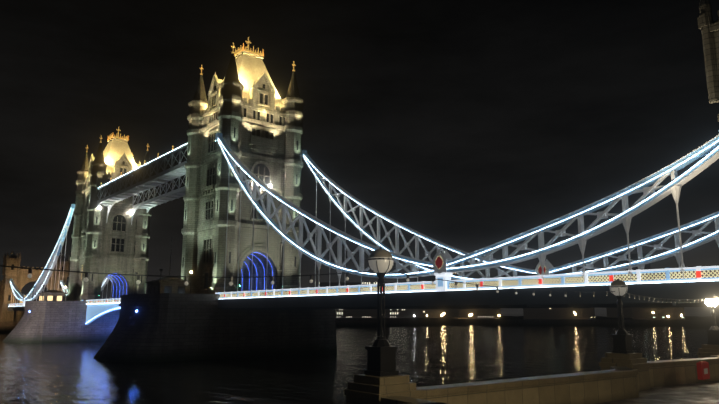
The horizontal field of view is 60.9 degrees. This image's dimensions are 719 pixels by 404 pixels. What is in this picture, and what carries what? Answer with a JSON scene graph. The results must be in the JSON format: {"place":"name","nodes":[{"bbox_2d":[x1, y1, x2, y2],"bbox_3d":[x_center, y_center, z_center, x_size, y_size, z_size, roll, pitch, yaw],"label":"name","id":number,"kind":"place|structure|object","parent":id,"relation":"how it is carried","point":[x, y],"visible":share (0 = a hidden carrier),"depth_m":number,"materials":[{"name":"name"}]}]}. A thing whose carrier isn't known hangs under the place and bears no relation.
{"place":"outdoors","nodes":[
{"label":"outdoors","id":0,"kind":"place"},
{"bbox_2d":[0,314,718,403],"bbox_3d":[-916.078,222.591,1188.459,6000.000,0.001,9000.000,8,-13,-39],"label":"river water","id":1,"kind":"structure","parent":0,"point":[77,373],"depth_m":91.20,"materials":[{"name":"grey liquid"}]},
{"bbox_2d":[0,251,69,321],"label":"abutment","id":2,"kind":"object","parent":1,"relation":"in","point":[20,278],"visible":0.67,"depth_m":250.51,"materials":[{"name":"stone"}]},
{"bbox_2d":[2,301,119,342],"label":"pier","id":3,"kind":"structure","parent":1,"relation":"in","point":[50,321],"depth_m":164.95,"materials":[{"name":"stone"}]},
{"bbox_2d":[65,127,151,300],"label":"tower","id":4,"kind":"structure","parent":3,"relation":"on","point":[117,242],"depth_m":181.64,"materials":[{"name":"stone"}]},
{"bbox_2d":[93,293,336,361],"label":"pier","id":5,"kind":"structure","parent":1,"relation":"in","point":[161,327],"depth_m":104.67,"materials":[{"name":"stone"}]},
{"bbox_2d":[32,238,191,300],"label":"pier cabins","id":6,"kind":"object","parent":5,"relation":"on","point":[168,285],"visible":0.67,"depth_m":108.08,"materials":[{"name":"stone"}]},
{"bbox_2d":[29,252,272,311],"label":"blue lights","id":7,"kind":"object","parent":5,"relation":"on","point":[241,270],"visible":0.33,"depth_m":125.14},
{"bbox_2d":[181,37,303,293],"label":"tower","id":8,"kind":"structure","parent":5,"relation":"on","point":[250,114],"depth_m":119.85,"materials":[{"name":"stone"}]},
{"bbox_2d":[97,143,187,224],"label":"walkways","id":9,"kind":"structure","parent":8,"relation":"attached to","point":[154,183],"depth_m":158.49,"materials":[{"name":"grey paint"}]},
{"bbox_2d":[102,143,186,185],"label":"string lights","id":10,"kind":"object","parent":9,"relation":"on","point":[144,164],"visible":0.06,"depth_m":148.73},
{"bbox_2d":[8,249,718,324],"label":"deck","id":11,"kind":"structure","parent":5,"relation":"on","point":[437,295],"depth_m":61.83,"materials":[{"name":"grey metal"}]},
{"bbox_2d":[10,130,718,304],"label":"chains","id":12,"kind":"object","parent":11,"relation":"on","point":[674,188],"visible":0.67,"depth_m":72.04,"materials":[{"name":"white paint"}]},
{"bbox_2d":[10,138,718,299],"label":"light strips","id":13,"kind":"object","parent":12,"relation":"attached to","point":[497,246],"visible":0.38,"depth_m":67.50,"materials":[{"name":"white"}]},
{"bbox_2d":[10,280,718,323],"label":"deck leds","id":14,"kind":"object","parent":11,"relation":"on","point":[426,291],"visible":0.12,"depth_m":62.79,"materials":[{"name":"white"}]},
{"bbox_2d":[0,280,523,331],"bbox_3d":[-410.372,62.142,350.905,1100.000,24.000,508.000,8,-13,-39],"label":"buildings","id":15,"kind":"structure","parent":1,"relation":"in","point":[7,326],"depth_m":371.62,"materials":[{"name":"stone"}]},
{"bbox_2d":[319,253,718,326],"bbox_3d":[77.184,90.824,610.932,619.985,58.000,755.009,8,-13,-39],"label":"bank buildings","id":16,"kind":"structure","parent":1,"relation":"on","point":[639,316],"depth_m":384.38,"materials":[{"name":"stone"}]},
{"bbox_2d":[0,0,718,313],"label":"sky","id":17,"kind":"structure","parent":0,"point":[469,125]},
{"bbox_2d":[596,381,718,403],"bbox_3d":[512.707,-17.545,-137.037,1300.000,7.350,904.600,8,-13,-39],"label":"pavement","id":18,"kind":"structure","parent":0,"point":[701,393],"depth_m":25.63,"materials":[{"name":"brick"}]},
{"bbox_2d":[344,352,718,403],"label":"river wall","id":19,"kind":"structure","parent":18,"relation":"on","point":[608,382],"depth_m":22.55,"materials":[{"name":"stone"}]},
{"bbox_2d":[347,247,415,393],"bbox_3d":[0.656,3.468,18.461,1.440,4.220,1.440,8,-13,-39],"label":"lamp post","id":20,"kind":"object","parent":19,"relation":"on","point":[381,375],"visible":0.98,"depth_m":18.07,"materials":[{"name":"black metal"}]},
{"bbox_2d":[601,279,646,363],"bbox_3d":[12.089,5.457,28.293,1.440,3.800,1.440,8,-13,-39],"label":"lamp post","id":21,"kind":"object","parent":19,"relation":"on","point":[623,352],"visible":0.98,"depth_m":27.95,"materials":[{"name":"black metal"}]},
{"bbox_2d":[696,361,709,379],"bbox_3d":[16.415,8.025,29.201,0.840,0.830,0.240,8,-13,-39],"label":"lifebuoy box","id":22,"kind":"object","parent":19,"relation":"attached to","point":[703,372],"visible":1,"depth_m":29.01,"materials":[{"name":"red plastic"}]},
{"bbox_2d":[698,293,718,352],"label":"lamp post","id":23,"kind":"object","parent":19,"relation":"on","point":[712,344],"visible":0.98,"depth_m":35.27,"materials":[{"name":"black metal"}]},
{"bbox_2d":[697,0,718,121],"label":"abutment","id":24,"kind":"object","parent":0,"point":[708,26],"visible":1,"depth_m":45.04,"materials":[{"name":"stone"}]},
{"bbox_2d":[0,265,708,301],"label":"festoon cable","id":25,"kind":"object","parent":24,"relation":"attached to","point":[86,279],"visible":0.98,"depth_m":17.41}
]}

